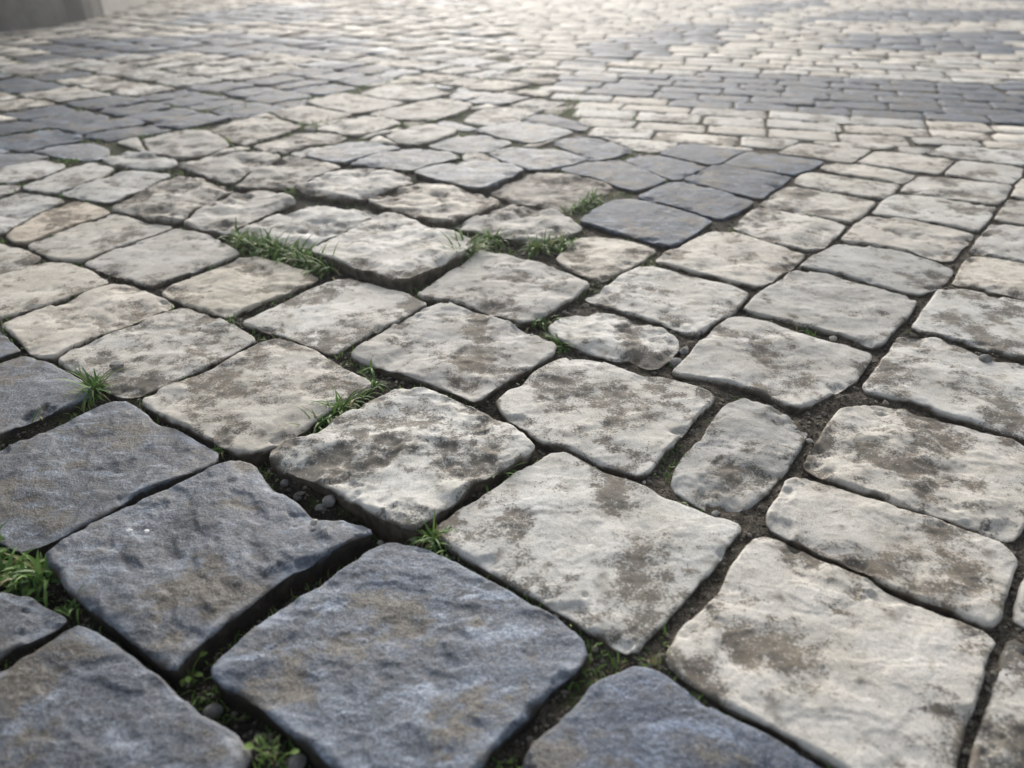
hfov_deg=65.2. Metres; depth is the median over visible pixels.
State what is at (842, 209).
paving stone
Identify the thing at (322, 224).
paving stone
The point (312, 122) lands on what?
grass tuft
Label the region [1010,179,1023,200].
paving stone
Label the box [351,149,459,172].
paving stone
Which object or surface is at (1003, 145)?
paving stone
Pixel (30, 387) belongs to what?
paving stone
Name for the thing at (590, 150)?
paving stone
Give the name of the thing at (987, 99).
paving stone
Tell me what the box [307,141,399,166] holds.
paving stone
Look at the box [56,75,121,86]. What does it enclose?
paving stone
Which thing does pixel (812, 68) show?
paving stone
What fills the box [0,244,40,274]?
paving stone
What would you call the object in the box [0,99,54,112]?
paving stone
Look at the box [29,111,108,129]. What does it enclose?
paving stone
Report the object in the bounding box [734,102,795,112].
paving stone
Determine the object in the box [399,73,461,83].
paving stone
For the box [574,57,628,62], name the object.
paving stone
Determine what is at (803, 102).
paving stone
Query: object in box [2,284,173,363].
paving stone
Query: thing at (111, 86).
paving stone
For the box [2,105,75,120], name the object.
paving stone
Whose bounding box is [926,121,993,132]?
paving stone
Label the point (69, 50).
paving stone
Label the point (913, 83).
paving stone
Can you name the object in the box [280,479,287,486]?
pebble
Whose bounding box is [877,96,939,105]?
paving stone
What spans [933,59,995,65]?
paving stone
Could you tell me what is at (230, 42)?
paving stone
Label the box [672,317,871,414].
paving stone
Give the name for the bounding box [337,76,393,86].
paving stone
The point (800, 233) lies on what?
paving stone
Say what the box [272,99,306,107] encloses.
paving stone
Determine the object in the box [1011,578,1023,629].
paving stone
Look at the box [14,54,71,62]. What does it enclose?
paving stone
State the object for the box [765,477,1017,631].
paving stone
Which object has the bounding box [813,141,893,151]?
paving stone
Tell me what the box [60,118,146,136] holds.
paving stone
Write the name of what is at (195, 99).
paving stone
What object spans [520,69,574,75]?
paving stone
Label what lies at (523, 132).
paving stone
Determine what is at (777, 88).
paving stone
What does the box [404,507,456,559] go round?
grass tuft
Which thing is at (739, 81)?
paving stone
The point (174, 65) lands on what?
paving stone
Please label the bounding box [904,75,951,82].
paving stone
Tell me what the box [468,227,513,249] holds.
grass tuft
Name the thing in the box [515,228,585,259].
grass tuft
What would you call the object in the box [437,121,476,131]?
paving stone
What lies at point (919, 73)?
paving stone
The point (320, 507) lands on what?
pebble
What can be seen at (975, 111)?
paving stone
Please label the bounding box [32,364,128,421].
grass tuft
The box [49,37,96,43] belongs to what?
paving stone
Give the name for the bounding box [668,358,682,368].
pebble
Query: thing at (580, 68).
paving stone
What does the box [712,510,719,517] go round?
pebble
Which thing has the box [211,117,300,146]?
paving stone
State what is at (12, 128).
paving stone
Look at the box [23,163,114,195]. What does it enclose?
paving stone
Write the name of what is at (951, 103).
paving stone
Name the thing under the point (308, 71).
paving stone
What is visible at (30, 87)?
paving stone
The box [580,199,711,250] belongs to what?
paving stone
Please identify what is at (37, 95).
paving stone
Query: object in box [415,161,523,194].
paving stone
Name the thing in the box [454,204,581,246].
paving stone
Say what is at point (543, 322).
grass tuft
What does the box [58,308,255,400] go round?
paving stone
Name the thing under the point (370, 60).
paving stone
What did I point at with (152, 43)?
paving stone
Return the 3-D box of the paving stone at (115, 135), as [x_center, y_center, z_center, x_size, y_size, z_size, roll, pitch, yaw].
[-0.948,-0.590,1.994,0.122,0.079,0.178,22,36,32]
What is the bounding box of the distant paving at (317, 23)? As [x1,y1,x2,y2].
[0,0,1023,156]
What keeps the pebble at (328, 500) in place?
on the ground
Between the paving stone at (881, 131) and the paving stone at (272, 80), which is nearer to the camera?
the paving stone at (881, 131)
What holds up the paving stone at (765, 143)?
on the ground
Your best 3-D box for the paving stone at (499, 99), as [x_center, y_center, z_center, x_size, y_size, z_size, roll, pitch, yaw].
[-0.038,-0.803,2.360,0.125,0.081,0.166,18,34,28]
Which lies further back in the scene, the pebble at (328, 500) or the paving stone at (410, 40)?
the paving stone at (410, 40)
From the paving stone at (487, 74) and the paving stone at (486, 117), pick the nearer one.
the paving stone at (486, 117)
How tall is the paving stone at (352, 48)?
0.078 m
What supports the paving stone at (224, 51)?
on the ground
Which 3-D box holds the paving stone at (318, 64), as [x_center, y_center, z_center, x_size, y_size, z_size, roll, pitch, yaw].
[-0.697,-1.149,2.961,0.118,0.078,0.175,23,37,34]
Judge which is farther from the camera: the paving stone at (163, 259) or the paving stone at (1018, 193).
the paving stone at (1018, 193)
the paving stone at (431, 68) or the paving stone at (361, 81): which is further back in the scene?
the paving stone at (431, 68)
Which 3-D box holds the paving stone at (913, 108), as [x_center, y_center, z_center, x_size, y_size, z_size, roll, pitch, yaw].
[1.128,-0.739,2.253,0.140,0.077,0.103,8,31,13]
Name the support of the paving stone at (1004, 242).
on the ground
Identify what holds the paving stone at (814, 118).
on the ground
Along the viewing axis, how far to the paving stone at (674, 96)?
2.39 m
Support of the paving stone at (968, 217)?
on the ground
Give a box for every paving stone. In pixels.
[0,63,52,74]
[0,78,40,88]
[0,82,68,94]
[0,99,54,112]
[0,121,46,136]
[0,130,82,150]
[0,154,48,167]
[0,160,65,184]
[0,185,20,198]
[0,193,63,239]
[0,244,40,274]
[0,262,108,321]
[0,331,21,362]
[0,356,92,441]
[0,401,218,561]
[0,592,68,666]
[0,626,251,767]
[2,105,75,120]
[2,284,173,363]
[6,201,110,246]
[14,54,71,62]
[17,67,75,77]
[18,87,91,99]
[23,44,74,50]
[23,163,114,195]
[25,34,75,40]
[28,214,171,265]
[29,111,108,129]
[33,71,90,81]
[33,143,109,162]
[38,58,96,66]
[44,91,111,103]
[46,47,95,53]
[46,460,371,687]
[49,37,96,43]
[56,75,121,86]
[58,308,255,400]
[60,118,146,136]
[61,60,118,70]
[62,171,170,204]
[63,50,118,57]
[65,95,145,111]
[79,64,137,73]
[80,81,147,91]
[84,125,171,141]
[85,229,239,289]
[96,68,161,77]
[100,54,156,63]
[100,103,170,116]
[103,44,151,51]
[103,150,177,172]
[111,84,173,96]
[112,176,232,226]
[118,137,144,151]
[123,108,200,123]
[124,58,180,66]
[124,71,187,82]
[135,38,186,46]
[138,90,200,101]
[142,339,372,466]
[143,129,228,161]
[144,61,198,69]
[154,52,205,58]
[154,114,232,130]
[155,76,221,87]
[158,94,226,106]
[162,256,318,318]
[166,65,220,73]
[177,54,229,63]
[177,151,280,186]
[178,45,225,51]
[184,190,295,240]
[185,67,245,77]
[186,82,254,93]
[186,100,246,110]
[199,47,253,54]
[202,57,251,66]
[208,39,254,46]
[210,71,274,82]
[210,102,286,118]
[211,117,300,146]
[211,543,587,767]
[223,60,275,69]
[223,87,281,98]
[234,43,285,50]
[236,157,340,192]
[238,206,376,252]
[242,52,291,60]
[243,279,426,358]
[244,91,312,103]
[245,75,304,86]
[249,64,305,74]
[254,132,346,155]
[257,46,309,53]
[269,56,324,64]
[269,387,534,543]
[272,80,328,90]
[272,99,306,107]
[273,105,351,125]
[279,67,334,77]
[288,50,335,57]
[291,144,338,157]
[292,84,354,95]
[294,168,412,204]
[296,60,343,67]
[304,72,364,82]
[307,93,403,114]
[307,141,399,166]
[312,212,473,292]
[316,51,368,60]
[317,116,400,137]
[319,62,364,70]
[325,45,374,51]
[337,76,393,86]
[343,65,398,74]
[344,56,399,63]
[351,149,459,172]
[351,302,556,406]
[360,84,448,102]
[368,183,500,229]
[371,99,472,122]
[372,69,420,78]
[374,60,436,68]
[375,50,429,59]
[386,124,457,147]
[392,37,439,43]
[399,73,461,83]
[409,55,459,62]
[412,63,455,72]
[413,46,460,53]
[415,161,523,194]
[417,250,589,326]
[429,135,511,155]
[433,66,483,75]
[435,452,740,656]
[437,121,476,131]
[438,78,484,86]
[440,49,488,56]
[445,57,498,66]
[450,88,490,101]
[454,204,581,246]
[462,80,530,92]
[463,70,508,78]
[463,152,500,162]
[464,107,534,127]
[466,93,528,106]
[477,121,572,143]
[480,63,529,70]
[489,147,585,173]
[490,72,542,81]
[491,172,612,212]
[496,358,714,480]
[500,90,551,98]
[508,59,561,64]
[510,99,565,113]
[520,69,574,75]
[522,666,819,767]
[524,114,588,132]
[537,86,587,93]
[548,313,678,371]
[550,93,612,102]
[552,80,603,88]
[553,136,631,161]
[555,65,605,71]
[556,75,619,82]
[556,237,655,283]
[558,61,606,66]
[561,160,666,193]
[572,109,635,119]
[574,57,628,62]
[574,71,619,77]
[574,102,623,109]
[579,118,636,128]
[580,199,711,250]
[584,88,654,97]
[585,266,748,338]
[587,127,653,139]
[601,83,658,91]
[601,137,677,153]
[606,62,659,69]
[606,68,650,73]
[611,96,668,105]
[618,73,669,79]
[619,78,673,85]
[620,104,690,114]
[625,155,706,181]
[628,60,683,65]
[634,55,684,60]
[635,112,700,123]
[635,122,705,133]
[638,182,753,220]
[652,69,696,75]
[654,92,696,100]
[654,132,737,146]
[656,231,804,290]
[660,65,708,71]
[660,87,722,94]
[660,143,742,166]
[665,537,995,767]
[668,100,731,108]
[669,76,721,82]
[671,398,807,513]
[672,81,737,89]
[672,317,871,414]
[684,61,741,67]
[685,164,790,200]
[690,108,766,119]
[696,72,756,77]
[698,95,749,102]
[703,116,764,127]
[708,126,765,137]
[709,67,759,73]
[723,89,780,96]
[724,78,776,84]
[724,152,823,176]
[733,208,844,252]
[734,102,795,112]
[740,84,783,91]
[741,136,798,149]
[743,64,784,69]
[744,270,916,351]
[751,97,814,106]
[759,73,798,80]
[760,187,874,224]
[762,69,808,75]
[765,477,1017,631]
[767,119,841,132]
[768,129,836,141]
[769,60,813,65]
[769,111,850,124]
[778,80,828,87]
[778,144,870,163]
[781,92,829,100]
[786,65,836,71]
[786,86,841,94]
[794,173,899,200]
[799,76,842,82]
[799,107,850,116]
[799,244,952,297]
[803,405,1023,542]
[810,71,849,77]
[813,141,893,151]
[815,101,887,110]
[820,163,914,184]
[829,93,878,102]
[831,83,878,90]
[832,59,878,64]
[838,134,909,146]
[839,68,886,74]
[840,216,972,263]
[843,78,889,84]
[843,89,896,96]
[844,125,930,137]
[850,74,905,80]
[850,117,925,128]
[851,110,923,120]
[857,64,914,70]
[857,152,953,175]
[861,337,1023,445]
[872,194,995,233]
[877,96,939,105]
[878,85,938,93]
[888,70,945,77]
[889,104,945,113]
[891,80,936,87]
[896,91,963,100]
[898,147,931,154]
[901,176,1011,206]
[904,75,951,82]
[910,289,1023,363]
[911,137,981,146]
[915,66,959,72]
[919,63,980,68]
[922,112,990,124]
[924,55,980,60]
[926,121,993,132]
[928,145,1023,166]
[929,130,992,141]
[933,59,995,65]
[936,83,993,89]
[937,88,1004,95]
[938,100,993,108]
[942,107,1023,116]
[945,72,1011,80]
[945,161,1022,185]
[949,77,1005,84]
[952,256,1023,300]
[959,69,1018,75]
[963,94,1023,103]
[967,639,1023,767]
[968,224,1023,263]
[979,65,1023,71]
[983,141,1023,150]
[987,116,1023,126]
[989,102,1023,110]
[994,200,1023,226]
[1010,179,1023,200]
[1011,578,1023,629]
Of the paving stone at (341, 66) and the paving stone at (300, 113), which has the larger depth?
the paving stone at (341, 66)
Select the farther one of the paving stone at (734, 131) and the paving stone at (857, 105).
the paving stone at (857, 105)
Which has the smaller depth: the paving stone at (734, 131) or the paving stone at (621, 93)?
the paving stone at (734, 131)
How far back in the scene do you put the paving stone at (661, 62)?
2.97 m
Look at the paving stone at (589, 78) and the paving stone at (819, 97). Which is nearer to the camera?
the paving stone at (819, 97)
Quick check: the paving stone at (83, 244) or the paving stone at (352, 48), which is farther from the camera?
the paving stone at (352, 48)
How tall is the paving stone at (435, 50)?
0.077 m
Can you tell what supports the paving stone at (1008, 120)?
on the ground
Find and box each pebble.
[109,361,123,369]
[202,703,223,718]
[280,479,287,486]
[286,753,305,767]
[293,493,301,500]
[310,519,317,525]
[315,504,325,511]
[322,494,335,507]
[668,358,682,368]
[680,346,688,355]
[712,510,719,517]
[806,439,813,443]
[829,336,836,341]
[978,354,991,362]
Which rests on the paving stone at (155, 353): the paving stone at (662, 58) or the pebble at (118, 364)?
the pebble at (118, 364)
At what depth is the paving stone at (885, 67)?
2.85 m
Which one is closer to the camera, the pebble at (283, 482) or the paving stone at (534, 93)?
the pebble at (283, 482)
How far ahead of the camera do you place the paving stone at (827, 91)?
2.48 m
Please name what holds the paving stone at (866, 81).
on the ground
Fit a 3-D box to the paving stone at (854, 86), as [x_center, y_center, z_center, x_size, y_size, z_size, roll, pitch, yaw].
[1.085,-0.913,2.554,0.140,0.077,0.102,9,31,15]
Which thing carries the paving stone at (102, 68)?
on the ground
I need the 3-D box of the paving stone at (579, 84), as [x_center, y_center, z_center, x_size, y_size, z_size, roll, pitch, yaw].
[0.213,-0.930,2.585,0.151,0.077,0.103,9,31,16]
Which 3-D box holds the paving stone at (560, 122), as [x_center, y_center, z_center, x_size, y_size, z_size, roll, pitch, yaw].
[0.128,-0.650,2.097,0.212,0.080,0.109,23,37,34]
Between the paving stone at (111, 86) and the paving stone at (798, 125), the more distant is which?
the paving stone at (111, 86)
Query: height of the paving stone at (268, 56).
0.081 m
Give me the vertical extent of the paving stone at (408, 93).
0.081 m
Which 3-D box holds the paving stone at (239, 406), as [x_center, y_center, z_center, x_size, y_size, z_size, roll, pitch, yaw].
[-0.273,0.038,0.902,0.194,0.082,0.197,19,35,30]
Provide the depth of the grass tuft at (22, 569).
0.64 m
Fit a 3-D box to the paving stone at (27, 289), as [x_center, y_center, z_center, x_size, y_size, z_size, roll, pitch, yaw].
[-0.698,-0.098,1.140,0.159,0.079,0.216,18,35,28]
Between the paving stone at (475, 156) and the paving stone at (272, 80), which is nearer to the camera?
the paving stone at (475, 156)
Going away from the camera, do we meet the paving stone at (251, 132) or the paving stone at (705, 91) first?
the paving stone at (251, 132)
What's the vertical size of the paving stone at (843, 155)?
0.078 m
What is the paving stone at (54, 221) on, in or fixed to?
on the ground
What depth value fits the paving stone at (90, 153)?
1.80 m
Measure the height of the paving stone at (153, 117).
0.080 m
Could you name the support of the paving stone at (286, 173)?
on the ground
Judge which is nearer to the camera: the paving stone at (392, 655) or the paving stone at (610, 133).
the paving stone at (392, 655)
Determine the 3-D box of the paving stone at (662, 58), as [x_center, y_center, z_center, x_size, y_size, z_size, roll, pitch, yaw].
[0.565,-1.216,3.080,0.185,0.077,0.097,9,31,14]
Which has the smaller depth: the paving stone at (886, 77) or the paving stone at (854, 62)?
the paving stone at (886, 77)
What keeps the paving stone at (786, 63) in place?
on the ground
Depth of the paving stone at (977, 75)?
2.69 m
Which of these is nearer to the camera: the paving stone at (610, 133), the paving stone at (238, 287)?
the paving stone at (238, 287)
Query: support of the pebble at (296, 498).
on the ground
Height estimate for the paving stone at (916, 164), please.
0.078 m
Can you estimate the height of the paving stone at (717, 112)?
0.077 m
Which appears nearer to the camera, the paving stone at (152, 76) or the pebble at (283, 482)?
the pebble at (283, 482)
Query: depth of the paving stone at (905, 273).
1.20 m
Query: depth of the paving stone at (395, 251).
1.21 m
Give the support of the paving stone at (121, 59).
on the ground
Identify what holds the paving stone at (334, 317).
on the ground
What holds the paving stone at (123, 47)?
on the ground
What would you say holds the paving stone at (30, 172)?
on the ground
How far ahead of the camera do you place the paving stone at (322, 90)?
2.48 m
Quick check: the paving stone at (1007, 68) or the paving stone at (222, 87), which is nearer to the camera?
the paving stone at (222, 87)
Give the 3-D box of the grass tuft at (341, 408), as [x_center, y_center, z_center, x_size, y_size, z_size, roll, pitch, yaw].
[-0.176,0.022,0.866,0.064,0.048,0.142,16,34,26]
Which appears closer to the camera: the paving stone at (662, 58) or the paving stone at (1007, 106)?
the paving stone at (1007, 106)
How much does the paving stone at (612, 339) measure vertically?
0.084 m
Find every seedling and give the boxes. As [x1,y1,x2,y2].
[180,651,207,686]
[243,742,299,761]
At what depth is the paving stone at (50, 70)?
2.75 m
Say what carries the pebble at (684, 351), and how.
on the ground
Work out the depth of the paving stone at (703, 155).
1.78 m
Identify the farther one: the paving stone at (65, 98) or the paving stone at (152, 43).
the paving stone at (152, 43)
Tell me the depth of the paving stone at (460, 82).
2.60 m
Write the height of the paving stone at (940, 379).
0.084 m
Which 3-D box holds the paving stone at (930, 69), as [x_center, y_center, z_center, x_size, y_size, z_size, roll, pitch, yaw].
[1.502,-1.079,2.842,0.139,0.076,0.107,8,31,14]
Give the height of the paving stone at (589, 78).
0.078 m
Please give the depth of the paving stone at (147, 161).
1.70 m
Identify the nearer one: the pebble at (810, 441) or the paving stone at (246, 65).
the pebble at (810, 441)
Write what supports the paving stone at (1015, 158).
on the ground
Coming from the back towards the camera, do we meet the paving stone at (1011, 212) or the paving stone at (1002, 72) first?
the paving stone at (1002, 72)
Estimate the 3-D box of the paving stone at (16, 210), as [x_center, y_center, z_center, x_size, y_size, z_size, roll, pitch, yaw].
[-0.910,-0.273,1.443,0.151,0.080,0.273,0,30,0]
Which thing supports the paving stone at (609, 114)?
on the ground
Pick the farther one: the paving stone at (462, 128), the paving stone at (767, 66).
the paving stone at (767, 66)
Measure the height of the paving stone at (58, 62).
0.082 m
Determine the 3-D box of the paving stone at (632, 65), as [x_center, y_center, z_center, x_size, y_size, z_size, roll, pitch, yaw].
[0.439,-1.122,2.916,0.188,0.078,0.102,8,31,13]
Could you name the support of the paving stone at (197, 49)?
on the ground
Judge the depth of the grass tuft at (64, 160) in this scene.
1.75 m
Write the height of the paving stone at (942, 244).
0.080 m
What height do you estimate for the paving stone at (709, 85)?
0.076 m
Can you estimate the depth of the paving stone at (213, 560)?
0.64 m
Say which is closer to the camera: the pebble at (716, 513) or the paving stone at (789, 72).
the pebble at (716, 513)
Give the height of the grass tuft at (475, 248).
0.078 m
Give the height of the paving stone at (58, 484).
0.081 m
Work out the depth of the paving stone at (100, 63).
2.88 m
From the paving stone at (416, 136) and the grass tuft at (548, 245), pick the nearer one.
the grass tuft at (548, 245)
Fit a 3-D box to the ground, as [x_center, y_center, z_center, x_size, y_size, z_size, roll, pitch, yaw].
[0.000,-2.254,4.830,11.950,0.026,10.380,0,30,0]
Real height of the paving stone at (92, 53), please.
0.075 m
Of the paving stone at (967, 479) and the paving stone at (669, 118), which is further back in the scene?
the paving stone at (669, 118)
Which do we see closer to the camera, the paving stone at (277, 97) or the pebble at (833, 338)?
the pebble at (833, 338)
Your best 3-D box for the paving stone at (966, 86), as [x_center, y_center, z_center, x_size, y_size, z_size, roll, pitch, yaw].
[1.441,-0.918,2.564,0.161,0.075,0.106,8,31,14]
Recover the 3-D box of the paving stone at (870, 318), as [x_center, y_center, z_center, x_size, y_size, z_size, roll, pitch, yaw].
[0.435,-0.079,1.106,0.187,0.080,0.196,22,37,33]
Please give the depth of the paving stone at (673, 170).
1.70 m
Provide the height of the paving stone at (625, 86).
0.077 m
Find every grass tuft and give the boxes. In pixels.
[0,520,64,611]
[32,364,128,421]
[52,156,75,162]
[55,583,84,625]
[212,444,224,457]
[214,217,353,279]
[220,136,233,146]
[255,734,281,760]
[283,186,299,197]
[289,368,390,433]
[299,115,329,126]
[359,358,374,375]
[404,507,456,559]
[431,226,493,270]
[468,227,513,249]
[485,462,525,491]
[514,315,568,332]
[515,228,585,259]
[535,332,571,353]
[559,186,609,217]
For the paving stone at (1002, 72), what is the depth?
2.78 m
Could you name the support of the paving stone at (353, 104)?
on the ground
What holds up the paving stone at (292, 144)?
on the ground
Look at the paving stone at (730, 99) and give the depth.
2.36 m
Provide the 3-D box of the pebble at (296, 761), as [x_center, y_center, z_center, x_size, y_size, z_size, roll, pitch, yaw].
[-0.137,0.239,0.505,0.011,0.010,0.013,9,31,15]
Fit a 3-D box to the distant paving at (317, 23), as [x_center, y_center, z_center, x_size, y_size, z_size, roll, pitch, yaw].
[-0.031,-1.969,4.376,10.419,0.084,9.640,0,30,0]
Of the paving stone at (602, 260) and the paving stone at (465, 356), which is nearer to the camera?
the paving stone at (465, 356)
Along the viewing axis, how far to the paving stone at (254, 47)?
3.34 m
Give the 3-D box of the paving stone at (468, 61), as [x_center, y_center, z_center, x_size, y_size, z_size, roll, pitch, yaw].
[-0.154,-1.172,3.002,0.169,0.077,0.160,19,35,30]
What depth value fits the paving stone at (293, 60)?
3.00 m
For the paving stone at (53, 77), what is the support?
on the ground
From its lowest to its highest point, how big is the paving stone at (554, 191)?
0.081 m
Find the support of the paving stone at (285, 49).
on the ground
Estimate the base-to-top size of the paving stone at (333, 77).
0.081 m
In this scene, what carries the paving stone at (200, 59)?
on the ground
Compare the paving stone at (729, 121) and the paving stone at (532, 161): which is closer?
the paving stone at (532, 161)
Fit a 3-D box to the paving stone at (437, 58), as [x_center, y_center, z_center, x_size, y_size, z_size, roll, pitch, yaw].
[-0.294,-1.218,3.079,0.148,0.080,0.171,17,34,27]
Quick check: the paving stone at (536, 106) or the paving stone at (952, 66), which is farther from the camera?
the paving stone at (952, 66)
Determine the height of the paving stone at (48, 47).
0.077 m
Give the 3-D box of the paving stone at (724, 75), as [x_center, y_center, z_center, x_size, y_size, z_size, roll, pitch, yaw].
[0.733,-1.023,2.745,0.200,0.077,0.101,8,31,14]
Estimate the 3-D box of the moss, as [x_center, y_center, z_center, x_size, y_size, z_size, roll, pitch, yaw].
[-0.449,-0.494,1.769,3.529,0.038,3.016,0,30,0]
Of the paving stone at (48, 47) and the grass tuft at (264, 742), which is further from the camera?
the paving stone at (48, 47)
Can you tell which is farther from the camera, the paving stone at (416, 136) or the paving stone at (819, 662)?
the paving stone at (416, 136)
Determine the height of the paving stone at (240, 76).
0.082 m
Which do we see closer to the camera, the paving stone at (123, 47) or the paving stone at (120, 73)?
the paving stone at (120, 73)
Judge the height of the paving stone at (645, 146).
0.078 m
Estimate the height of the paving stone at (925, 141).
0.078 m
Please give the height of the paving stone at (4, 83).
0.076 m
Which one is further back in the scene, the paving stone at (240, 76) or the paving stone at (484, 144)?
the paving stone at (240, 76)
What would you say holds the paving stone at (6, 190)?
on the ground
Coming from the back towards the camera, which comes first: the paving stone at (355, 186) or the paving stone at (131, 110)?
the paving stone at (131, 110)
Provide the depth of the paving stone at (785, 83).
2.57 m
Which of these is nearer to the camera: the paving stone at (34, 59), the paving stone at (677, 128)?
the paving stone at (677, 128)
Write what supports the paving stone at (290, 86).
on the ground
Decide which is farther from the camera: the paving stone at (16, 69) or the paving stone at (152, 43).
the paving stone at (152, 43)
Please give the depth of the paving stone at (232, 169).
1.68 m
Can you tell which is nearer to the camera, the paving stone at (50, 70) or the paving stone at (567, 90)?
the paving stone at (567, 90)
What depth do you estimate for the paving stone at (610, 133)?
1.96 m
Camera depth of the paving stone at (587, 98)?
2.36 m
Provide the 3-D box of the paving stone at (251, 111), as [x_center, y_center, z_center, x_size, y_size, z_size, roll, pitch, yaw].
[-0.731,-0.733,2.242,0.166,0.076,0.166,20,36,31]
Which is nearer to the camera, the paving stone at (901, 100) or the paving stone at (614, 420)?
the paving stone at (614, 420)
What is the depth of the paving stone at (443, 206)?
1.44 m
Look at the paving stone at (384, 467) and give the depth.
0.76 m
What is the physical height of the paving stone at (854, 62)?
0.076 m
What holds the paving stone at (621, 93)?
on the ground
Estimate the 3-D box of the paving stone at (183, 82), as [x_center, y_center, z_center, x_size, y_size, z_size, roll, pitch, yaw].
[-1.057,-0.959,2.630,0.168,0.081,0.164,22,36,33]
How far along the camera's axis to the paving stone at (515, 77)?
2.67 m
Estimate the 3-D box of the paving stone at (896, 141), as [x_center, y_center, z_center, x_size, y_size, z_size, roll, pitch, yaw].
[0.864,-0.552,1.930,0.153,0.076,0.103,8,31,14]
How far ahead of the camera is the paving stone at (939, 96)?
2.39 m
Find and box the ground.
[0,0,1023,767]
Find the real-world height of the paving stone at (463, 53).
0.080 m
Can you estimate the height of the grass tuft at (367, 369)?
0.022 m
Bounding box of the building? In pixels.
[0,0,148,31]
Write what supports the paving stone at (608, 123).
on the ground
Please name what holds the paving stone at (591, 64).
on the ground
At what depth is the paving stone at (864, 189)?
1.57 m
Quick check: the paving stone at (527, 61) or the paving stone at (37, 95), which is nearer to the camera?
the paving stone at (37, 95)
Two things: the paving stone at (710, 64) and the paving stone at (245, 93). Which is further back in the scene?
the paving stone at (710, 64)
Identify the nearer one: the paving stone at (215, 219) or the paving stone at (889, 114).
the paving stone at (215, 219)
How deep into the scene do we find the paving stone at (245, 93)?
2.43 m
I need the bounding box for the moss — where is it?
[0,56,908,767]
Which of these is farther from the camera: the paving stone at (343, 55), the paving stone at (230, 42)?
the paving stone at (230, 42)
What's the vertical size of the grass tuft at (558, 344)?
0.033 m
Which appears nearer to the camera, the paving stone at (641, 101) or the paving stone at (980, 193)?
the paving stone at (980, 193)
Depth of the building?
4.02 m
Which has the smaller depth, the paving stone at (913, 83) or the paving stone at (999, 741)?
the paving stone at (999, 741)
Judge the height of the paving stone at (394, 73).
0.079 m
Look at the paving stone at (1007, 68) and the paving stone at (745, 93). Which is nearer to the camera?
the paving stone at (745, 93)
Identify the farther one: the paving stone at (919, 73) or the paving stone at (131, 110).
the paving stone at (919, 73)
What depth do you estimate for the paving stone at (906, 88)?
2.49 m
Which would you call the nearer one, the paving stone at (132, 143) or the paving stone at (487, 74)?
the paving stone at (132, 143)
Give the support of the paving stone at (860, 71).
on the ground
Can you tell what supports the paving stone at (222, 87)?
on the ground
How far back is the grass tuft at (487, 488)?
0.75 m
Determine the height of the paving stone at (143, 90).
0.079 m
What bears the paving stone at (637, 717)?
on the ground
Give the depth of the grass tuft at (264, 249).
1.25 m
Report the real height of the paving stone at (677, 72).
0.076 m
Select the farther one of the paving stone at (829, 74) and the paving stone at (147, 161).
the paving stone at (829, 74)
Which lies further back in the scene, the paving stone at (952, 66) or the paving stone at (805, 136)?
the paving stone at (952, 66)
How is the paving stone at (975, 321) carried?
on the ground
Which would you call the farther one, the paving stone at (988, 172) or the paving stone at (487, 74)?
the paving stone at (487, 74)
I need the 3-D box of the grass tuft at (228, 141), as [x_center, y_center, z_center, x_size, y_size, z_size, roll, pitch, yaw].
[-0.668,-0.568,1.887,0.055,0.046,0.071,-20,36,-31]
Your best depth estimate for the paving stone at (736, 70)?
2.79 m
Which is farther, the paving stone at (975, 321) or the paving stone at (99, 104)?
the paving stone at (99, 104)
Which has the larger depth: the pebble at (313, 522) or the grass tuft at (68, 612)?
the pebble at (313, 522)
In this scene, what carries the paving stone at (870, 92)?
on the ground
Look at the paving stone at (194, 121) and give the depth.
2.07 m
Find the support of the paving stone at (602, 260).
on the ground
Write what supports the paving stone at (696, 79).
on the ground
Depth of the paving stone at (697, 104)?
2.28 m
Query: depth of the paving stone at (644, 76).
2.68 m
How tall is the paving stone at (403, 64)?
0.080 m
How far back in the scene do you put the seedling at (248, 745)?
0.50 m
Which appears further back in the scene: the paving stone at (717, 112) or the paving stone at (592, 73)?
the paving stone at (592, 73)
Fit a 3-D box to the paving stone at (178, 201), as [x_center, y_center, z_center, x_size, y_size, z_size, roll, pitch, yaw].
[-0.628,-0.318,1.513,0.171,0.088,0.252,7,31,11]
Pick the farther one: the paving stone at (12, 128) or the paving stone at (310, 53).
the paving stone at (310, 53)
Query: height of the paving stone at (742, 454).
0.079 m
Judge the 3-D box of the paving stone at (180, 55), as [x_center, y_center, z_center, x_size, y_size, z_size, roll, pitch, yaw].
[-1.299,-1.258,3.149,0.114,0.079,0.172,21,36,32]
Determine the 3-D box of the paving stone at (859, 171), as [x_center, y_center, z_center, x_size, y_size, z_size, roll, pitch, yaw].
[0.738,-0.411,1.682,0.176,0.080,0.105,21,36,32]
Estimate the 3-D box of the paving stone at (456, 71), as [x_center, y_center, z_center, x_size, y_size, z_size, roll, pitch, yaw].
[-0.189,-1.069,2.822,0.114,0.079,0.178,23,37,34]
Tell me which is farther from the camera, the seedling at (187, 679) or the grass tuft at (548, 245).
the grass tuft at (548, 245)
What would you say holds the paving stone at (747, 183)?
on the ground
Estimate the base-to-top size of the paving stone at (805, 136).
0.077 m
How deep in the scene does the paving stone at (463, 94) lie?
2.41 m
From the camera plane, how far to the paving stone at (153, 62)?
2.95 m
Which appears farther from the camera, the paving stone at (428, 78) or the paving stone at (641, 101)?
the paving stone at (428, 78)
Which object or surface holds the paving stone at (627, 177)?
on the ground
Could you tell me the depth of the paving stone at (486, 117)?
2.12 m
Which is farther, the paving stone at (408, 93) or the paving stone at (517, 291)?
the paving stone at (408, 93)
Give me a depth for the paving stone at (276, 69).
2.82 m
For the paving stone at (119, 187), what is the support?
on the ground

